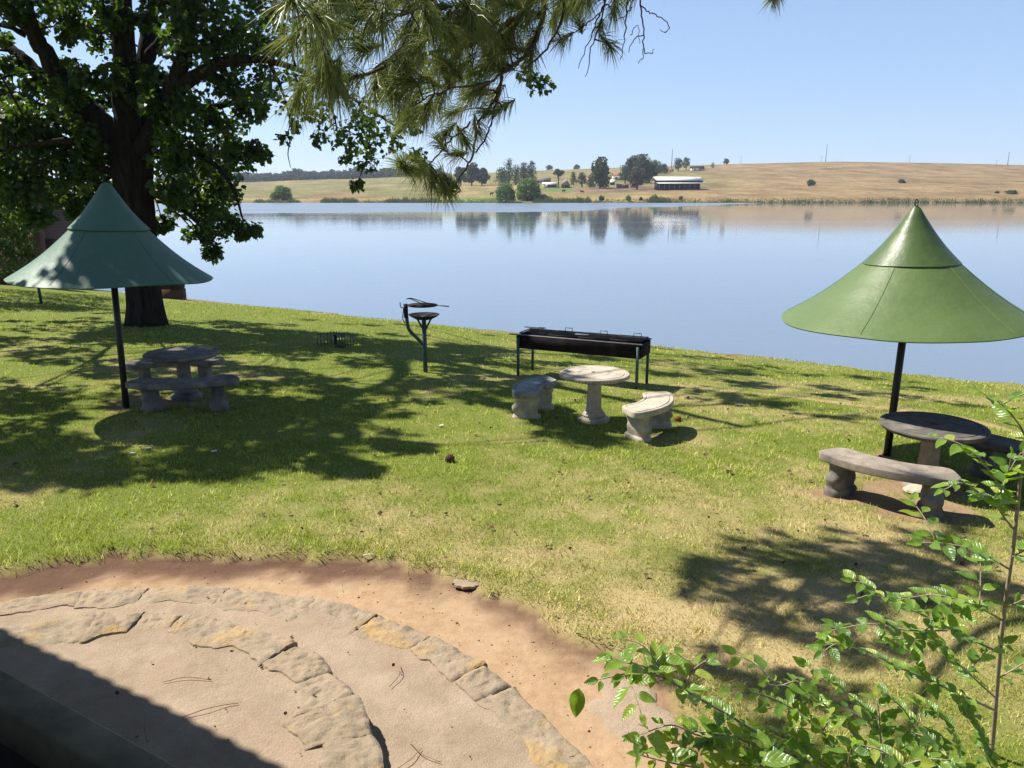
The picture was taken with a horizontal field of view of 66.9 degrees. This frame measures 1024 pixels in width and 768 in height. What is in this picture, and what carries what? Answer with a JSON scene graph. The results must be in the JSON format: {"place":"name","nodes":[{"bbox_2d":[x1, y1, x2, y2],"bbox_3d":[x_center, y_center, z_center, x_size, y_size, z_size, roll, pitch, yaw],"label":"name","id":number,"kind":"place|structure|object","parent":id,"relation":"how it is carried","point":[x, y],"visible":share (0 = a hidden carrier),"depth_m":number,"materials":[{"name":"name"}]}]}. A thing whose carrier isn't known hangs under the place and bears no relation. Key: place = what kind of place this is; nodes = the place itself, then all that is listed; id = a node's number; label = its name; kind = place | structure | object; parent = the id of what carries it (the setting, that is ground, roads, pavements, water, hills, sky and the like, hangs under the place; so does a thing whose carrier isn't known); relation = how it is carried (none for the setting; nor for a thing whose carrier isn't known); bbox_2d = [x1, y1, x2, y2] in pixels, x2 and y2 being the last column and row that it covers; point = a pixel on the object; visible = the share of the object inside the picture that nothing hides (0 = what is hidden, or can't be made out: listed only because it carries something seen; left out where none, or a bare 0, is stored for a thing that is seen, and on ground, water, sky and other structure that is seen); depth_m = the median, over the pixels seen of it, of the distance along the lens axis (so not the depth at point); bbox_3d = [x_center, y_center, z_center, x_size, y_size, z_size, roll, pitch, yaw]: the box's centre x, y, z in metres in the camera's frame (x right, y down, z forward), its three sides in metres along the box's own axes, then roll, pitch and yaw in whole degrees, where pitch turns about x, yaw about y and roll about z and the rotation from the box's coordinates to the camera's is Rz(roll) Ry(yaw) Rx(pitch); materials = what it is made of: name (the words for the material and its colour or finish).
{"place":"outdoors","nodes":[
{"label":"outdoors","id":0,"kind":"place"},
{"bbox_2d":[0,284,1023,767],"bbox_3d":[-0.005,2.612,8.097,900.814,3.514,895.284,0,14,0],"label":"ground","id":1,"kind":"structure","parent":0,"point":[392,590],"depth_m":7.73,"materials":[{"name":"green plant"}]},
{"bbox_2d":[0,154,47,283],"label":"weeping willow","id":2,"kind":"object","parent":1,"relation":"on","point":[26,251],"visible":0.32,"depth_m":24.16,"materials":[{"name":"green plant"}]},
{"bbox_2d":[31,255,42,303],"bbox_3d":[-15.183,-3.251,24.770,0.163,1.752,0.120,0,14,0],"label":"garden post","id":3,"kind":"object","parent":1,"relation":"on","point":[39,293],"visible":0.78,"depth_m":24.84,"materials":[{"name":"black metal"}]},
{"bbox_2d":[0,182,81,284],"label":"boathouse","id":4,"kind":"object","parent":1,"relation":"on","point":[46,238],"visible":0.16,"depth_m":34.17,"materials":[{"name":"red brick"}]},
{"bbox_2d":[0,669,177,767],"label":"porch","id":5,"kind":"object","parent":1,"relation":"on","point":[39,729],"depth_m":1.54,"materials":[{"name":"grey concrete"}]},
{"bbox_2d":[4,182,212,407],"bbox_3d":[-5.670,-1.082,11.137,2.639,3.519,2.641,0,14,0],"label":"parasol","id":6,"kind":"object","parent":1,"relation":"on","point":[108,239],"visible":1,"depth_m":10.37,"materials":[{"name":"green paint"}]},
{"bbox_2d":[161,285,186,299],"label":"brick wall","id":7,"kind":"structure","parent":1,"relation":"on","point":[174,292],"depth_m":31.32,"materials":[{"name":"brown brick"}]},
{"bbox_2d":[125,356,224,377],"bbox_3d":[-5.618,-0.152,12.930,1.585,0.523,0.542,-4,14,-15],"label":"stone bench","id":8,"kind":"object","parent":1,"relation":"on","point":[143,367],"visible":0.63,"depth_m":12.76,"materials":[{"name":"grey stone"}]},
{"bbox_2d":[142,345,219,401],"bbox_3d":[-5.110,-0.108,12.079,1.120,0.804,1.120,0,14,0],"label":"stone table","id":9,"kind":"object","parent":1,"relation":"on","point":[182,357],"visible":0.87,"depth_m":11.95,"materials":[{"name":"grey stone"}]},
{"bbox_2d":[125,374,239,411],"bbox_3d":[-4.808,0.190,11.366,1.585,0.523,0.542,-2,14,-9],"label":"stone bench","id":10,"kind":"object","parent":1,"relation":"on","point":[149,388],"visible":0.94,"depth_m":11.23,"materials":[{"name":"grey stone"}]},
{"bbox_2d":[0,0,556,326],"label":"shade tree","id":11,"kind":"object","parent":1,"relation":"on","point":[98,146],"visible":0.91,"depth_m":18.34,"materials":[{"name":"green plant"}]},
{"bbox_2d":[0,585,594,767],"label":"garden step","id":12,"kind":"object","parent":1,"relation":"on","point":[458,706],"visible":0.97,"depth_m":4.78,"materials":[{"name":"stone"}]},
{"bbox_2d":[0,611,383,767],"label":"garden step","id":13,"kind":"object","parent":12,"relation":"on","point":[98,660],"visible":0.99,"depth_m":4.37,"materials":[{"name":"stone"}]},
{"bbox_2d":[164,677,211,681],"bbox_3d":[-1.854,1.688,4.431,0.272,0.012,0.030,-1,14,-4],"label":"twig","id":14,"kind":"object","parent":13,"relation":"on","point":[188,677],"visible":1,"depth_m":4.43,"materials":[{"name":"brown wood"}]},
{"bbox_2d":[182,703,237,717],"bbox_3d":[-1.627,1.750,4.174,0.287,0.016,0.015,-6,15,-24],"label":"twig","id":15,"kind":"object","parent":13,"relation":"on","point":[210,707],"visible":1,"depth_m":4.17,"materials":[{"name":"brown wood"}]},
{"bbox_2d":[409,742,439,761],"bbox_3d":[-0.469,1.941,4.077,0.235,0.012,0.030,11,18,38],"label":"twig","id":16,"kind":"object","parent":12,"relation":"on","point":[422,753],"visible":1,"depth_m":4.07,"materials":[{"name":"beige wood"}]},
{"bbox_2d":[317,331,353,347],"bbox_3d":[-3.995,-1.003,17.681,0.810,0.350,0.375,5,15,18],"label":"wire rack","id":17,"kind":"object","parent":1,"relation":"on","point":[335,342],"visible":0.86,"depth_m":17.66,"materials":[{"name":"black metal"}]},
{"bbox_2d":[9,556,670,765],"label":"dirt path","id":18,"kind":"structure","parent":1,"relation":"on","point":[589,746],"depth_m":5.81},
{"bbox_2d":[400,298,448,372],"bbox_3d":[-1.628,-0.811,14.571,0.707,1.619,0.609,12,18,39],"label":"pole grill","id":19,"kind":"object","parent":1,"relation":"on","point":[423,316],"visible":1,"depth_m":14.49,"materials":[{"name":"black metal"}]},
{"bbox_2d":[445,453,454,462],"bbox_3d":[-0.735,0.882,9.161,0.125,0.126,0.125,-15,-17,40],"label":"pine cone","id":20,"kind":"object","parent":1,"relation":"on","point":[449,457],"visible":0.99,"depth_m":9.12,"materials":[{"name":"brown plant"}]},
{"bbox_2d":[452,579,478,589],"bbox_3d":[-0.370,1.605,6.214,0.233,0.032,0.140,3,14,11],"label":"flat stone","id":21,"kind":"object","parent":1,"relation":"on","point":[463,584],"visible":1,"depth_m":6.19,"materials":[{"name":"stone"}]},
{"bbox_2d":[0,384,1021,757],"bbox_3d":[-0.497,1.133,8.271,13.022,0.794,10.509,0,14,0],"label":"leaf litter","id":22,"kind":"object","parent":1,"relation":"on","point":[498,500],"visible":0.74,"depth_m":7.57,"materials":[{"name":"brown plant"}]},
{"bbox_2d":[0,289,1023,767],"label":"grass","id":23,"kind":"structure","parent":1,"relation":"on","point":[286,531],"depth_m":8.44,"materials":[{"name":"green plant"}]},
{"bbox_2d":[251,0,785,214],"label":"pine tree","id":24,"kind":"object","parent":1,"relation":"on","point":[468,26],"visible":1,"depth_m":6.36,"materials":[{"name":"green plant"}]},
{"bbox_2d":[512,375,556,418],"bbox_3d":[0.309,0.252,11.640,0.507,0.534,1.176,6,15,21],"label":"stone bench","id":25,"kind":"object","parent":1,"relation":"on","point":[532,395],"visible":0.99,"depth_m":11.29,"materials":[{"name":"grey stone"}]},
{"bbox_2d":[509,326,651,388],"bbox_3d":[1.258,-0.485,14.537,2.584,1.058,0.734,6,15,24],"label":"trough grill","id":26,"kind":"object","parent":1,"relation":"on","point":[637,348],"visible":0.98,"depth_m":14.27,"materials":[{"name":"metal"}]},
{"bbox_2d":[560,365,629,423],"bbox_3d":[1.190,0.220,11.233,1.007,0.804,1.007,0,14,0],"label":"stone table","id":27,"kind":"object","parent":1,"relation":"on","point":[594,378],"visible":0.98,"depth_m":11.12,"materials":[{"name":"grey stone"}]},
{"bbox_2d":[588,679,679,738],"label":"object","id":28,"kind":"structure","parent":1,"relation":"on","point":[608,714],"depth_m":4.67,"materials":[{"name":"concrete"}]},
{"bbox_2d":[622,391,673,442],"bbox_3d":[1.905,0.493,10.653,0.526,0.534,1.256,8,16,29],"label":"stone bench","id":29,"kind":"object","parent":1,"relation":"on","point":[647,413],"visible":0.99,"depth_m":10.36,"materials":[{"name":"grey stone"}]},
{"bbox_2d":[674,416,681,421],"bbox_3d":[2.447,0.516,11.413,0.108,0.109,0.108,-15,-17,40],"label":"pine cone","id":30,"kind":"object","parent":1,"relation":"on","point":[678,418],"visible":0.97,"depth_m":11.39,"materials":[{"name":"brown plant"}]},
{"bbox_2d":[569,386,1023,767],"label":"shrub","id":31,"kind":"object","parent":1,"relation":"on","point":[771,750],"visible":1,"depth_m":3.67,"materials":[{"name":"green plant"}]},
{"bbox_2d":[819,448,961,520],"bbox_3d":[3.885,1.072,8.078,1.368,0.522,0.495,11,18,38],"label":"stone bench","id":32,"kind":"object","parent":1,"relation":"on","point":[845,464],"visible":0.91,"depth_m":7.95,"materials":[{"name":"grey stone"}]},
{"bbox_2d":[782,199,1023,455],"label":"parasol","id":33,"kind":"object","parent":1,"relation":"on","point":[911,278],"visible":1,"depth_m":8.82,"materials":[{"name":"green paint"}]},
{"bbox_2d":[902,484,921,495],"bbox_3d":[4.454,1.157,8.512,0.331,0.051,0.278,0,14,0],"label":"paver","id":34,"kind":"object","parent":1,"relation":"on","point":[910,488],"visible":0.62,"depth_m":8.48,"materials":[{"name":"stone"}]},
{"bbox_2d":[879,411,990,490],"bbox_3d":[4.660,0.832,8.655,1.100,0.804,1.100,0,14,0],"label":"stone table","id":35,"kind":"object","parent":1,"relation":"on","point":[918,425],"visible":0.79,"depth_m":8.53,"materials":[{"name":"grey stone"}]},
{"bbox_2d":[964,434,1022,478],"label":"stone bench","id":36,"kind":"object","parent":1,"relation":"on","point":[990,445],"visible":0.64,"depth_m":9.05,"materials":[{"name":"grey stone"}]},
{"bbox_2d":[0,0,1023,181],"label":"sky","id":37,"kind":"structure","parent":0,"point":[921,81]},
{"bbox_2d":[70,162,1023,202],"bbox_3d":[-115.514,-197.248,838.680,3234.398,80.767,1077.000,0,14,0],"label":"hills","id":38,"kind":"structure","parent":0,"point":[855,181],"depth_m":490.79,"materials":[{"name":"beige plant"}]},
{"bbox_2d":[269,185,292,200],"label":"shore bush","id":39,"kind":"object","parent":38,"relation":"on","point":[282,192],"visible":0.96,"depth_m":342.17,"materials":[{"name":"green plant"}]},
{"bbox_2d":[154,166,440,182],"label":"woodland","id":40,"kind":"object","parent":38,"relation":"on","point":[297,174],"visible":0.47,"depth_m":835.99,"materials":[{"name":"plant"}]},
{"bbox_2d":[454,166,466,185],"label":"pine tree","id":41,"kind":"object","parent":38,"relation":"on","point":[459,170],"visible":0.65,"depth_m":546.62,"materials":[{"name":"green plant"}]},
{"bbox_2d":[463,162,478,185],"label":"pine tree","id":42,"kind":"object","parent":38,"relation":"on","point":[471,175],"visible":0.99,"depth_m":540.61,"materials":[{"name":"green plant"}]},
{"bbox_2d":[476,167,490,184],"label":"pine tree","id":43,"kind":"object","parent":38,"relation":"on","point":[484,176],"visible":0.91,"depth_m":548.49,"materials":[{"name":"green plant"}]},
{"bbox_2d":[494,167,507,184],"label":"gum tree","id":44,"kind":"object","parent":38,"relation":"on","point":[502,178],"visible":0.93,"depth_m":526.97,"materials":[{"name":"green plant"}]},
{"bbox_2d":[495,181,515,201],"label":"willow tree","id":45,"kind":"object","parent":38,"relation":"on","point":[502,192],"visible":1,"depth_m":324.52,"materials":[{"name":"green plant"}]},
{"bbox_2d":[503,158,512,184],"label":"gum tree","id":46,"kind":"object","parent":38,"relation":"on","point":[509,175],"visible":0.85,"depth_m":535.33,"materials":[{"name":"green plant"}]},
{"bbox_2d":[511,164,520,184],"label":"gum tree","id":47,"kind":"object","parent":38,"relation":"on","point":[515,180],"visible":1,"depth_m":532.98,"materials":[{"name":"green plant"}]},
{"bbox_2d":[519,162,528,181],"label":"gum tree","id":48,"kind":"object","parent":38,"relation":"on","point":[523,170],"visible":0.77,"depth_m":540.26,"materials":[{"name":"green plant"}]},
{"bbox_2d":[516,177,540,199],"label":"willow tree","id":49,"kind":"object","parent":38,"relation":"on","point":[526,187],"visible":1,"depth_m":332.81,"materials":[{"name":"green plant"}]},
{"bbox_2d":[527,160,536,179],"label":"gum tree","id":50,"kind":"object","parent":38,"relation":"on","point":[530,172],"visible":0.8,"depth_m":548.39,"materials":[{"name":"green plant"}]},
{"bbox_2d":[517,192,546,199],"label":"reeds","id":51,"kind":"object","parent":38,"relation":"on","point":[542,195],"visible":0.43,"depth_m":340.46,"materials":[{"name":"plant"}]},
{"bbox_2d":[533,178,550,182],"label":"shed","id":52,"kind":"structure","parent":38,"relation":"on","point":[540,180],"depth_m":578.55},
{"bbox_2d":[545,165,552,169],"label":"ridge tree","id":53,"kind":"object","parent":38,"relation":"on","point":[549,167],"visible":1,"depth_m":837.83,"materials":[{"name":"green plant"}]},
{"bbox_2d":[542,182,557,187],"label":"shed","id":54,"kind":"structure","parent":38,"relation":"on","point":[549,184],"depth_m":490.65,"materials":[{"name":"paint"}]},
{"bbox_2d":[552,168,564,186],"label":"tree","id":55,"kind":"object","parent":38,"relation":"on","point":[559,172],"visible":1,"depth_m":492.21,"materials":[{"name":"green plant"}]},
{"bbox_2d":[561,178,569,187],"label":"hut","id":56,"kind":"object","parent":38,"relation":"on","point":[565,183],"visible":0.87,"depth_m":485.44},
{"bbox_2d":[570,171,577,184],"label":"farm tree","id":57,"kind":"object","parent":38,"relation":"on","point":[572,179],"visible":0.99,"depth_m":508.95,"materials":[{"name":"green plant"}]},
{"bbox_2d":[576,172,586,186],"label":"farm tree","id":58,"kind":"object","parent":38,"relation":"on","point":[582,179],"visible":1,"depth_m":485.31,"materials":[{"name":"green plant"}]},
{"bbox_2d":[588,156,610,187],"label":"farm tree","id":59,"kind":"object","parent":38,"relation":"on","point":[600,170],"visible":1,"depth_m":458.79,"materials":[{"name":"green plant"}]},
{"bbox_2d":[612,172,624,179],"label":"house","id":60,"kind":"structure","parent":38,"relation":"on","point":[615,176],"depth_m":584.43,"materials":[{"name":"paint"}]},
{"bbox_2d":[616,184,628,187],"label":"shed","id":61,"kind":"structure","parent":38,"relation":"on","point":[622,185],"depth_m":459.27,"materials":[{"name":"grey metal"}]},
{"bbox_2d":[618,164,627,183],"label":"farm tree","id":62,"kind":"object","parent":38,"relation":"on","point":[623,176],"visible":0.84,"depth_m":529.81,"materials":[{"name":"green plant"}]},
{"bbox_2d":[622,155,637,181],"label":"farm tree","id":63,"kind":"object","parent":38,"relation":"on","point":[629,163],"visible":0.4,"depth_m":525.10,"materials":[{"name":"green plant"}]},
{"bbox_2d":[627,167,647,189],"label":"farm tree","id":64,"kind":"object","parent":38,"relation":"on","point":[636,176],"visible":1,"depth_m":433.41,"materials":[{"name":"green plant"}]},
{"bbox_2d":[631,153,652,184],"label":"farm tree","id":65,"kind":"object","parent":38,"relation":"on","point":[643,162],"visible":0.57,"depth_m":501.10,"materials":[{"name":"green plant"}]},
{"bbox_2d":[648,161,657,182],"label":"farm tree","id":66,"kind":"object","parent":38,"relation":"on","point":[653,170],"visible":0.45,"depth_m":519.83,"materials":[{"name":"green plant"}]},
{"bbox_2d":[652,160,662,172],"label":"farm tree","id":67,"kind":"object","parent":38,"relation":"on","point":[658,168],"visible":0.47,"depth_m":644.31,"materials":[{"name":"green plant"}]},
{"bbox_2d":[658,163,669,173],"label":"farm tree","id":68,"kind":"object","parent":38,"relation":"on","point":[663,167],"visible":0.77,"depth_m":664.07,"materials":[{"name":"green plant"}]},
{"bbox_2d":[651,177,705,190],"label":"barn","id":69,"kind":"structure","parent":38,"relation":"on","point":[674,183],"depth_m":428.74,"materials":[{"name":"metal"}]},
{"bbox_2d":[673,157,684,170],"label":"farm tree","id":70,"kind":"object","parent":38,"relation":"on","point":[678,163],"visible":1,"depth_m":713.41,"materials":[{"name":"green plant"}]},
{"bbox_2d":[682,157,689,168],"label":"farm tree","id":71,"kind":"object","parent":38,"relation":"on","point":[686,160],"visible":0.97,"depth_m":732.13,"materials":[{"name":"green plant"}]},
{"bbox_2d":[690,166,704,170],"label":"house","id":72,"kind":"structure","parent":38,"relation":"on","point":[697,168],"depth_m":705.99,"materials":[{"name":"paint"}]},
{"bbox_2d":[806,179,815,185],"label":"hill bush","id":73,"kind":"object","parent":38,"relation":"on","point":[811,182],"visible":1,"depth_m":443.43,"materials":[{"name":"green plant"}]},
{"bbox_2d":[1005,190,1017,193],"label":"hill bush","id":74,"kind":"object","parent":38,"relation":"on","point":[1011,192],"visible":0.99,"depth_m":366.37,"materials":[{"name":"green plant"}]},
{"bbox_2d":[95,203,1023,384],"bbox_3d":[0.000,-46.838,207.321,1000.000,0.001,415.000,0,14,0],"label":"lake","id":75,"kind":"structure","parent":0,"point":[731,278],"depth_m":48.09,"materials":[{"name":"liquid"}]},
{"bbox_2d":[253,195,1023,202],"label":"reeds","id":76,"kind":"object","parent":75,"relation":"in","point":[344,199],"visible":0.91,"depth_m":326.61,"materials":[{"name":"plant"}]}
]}

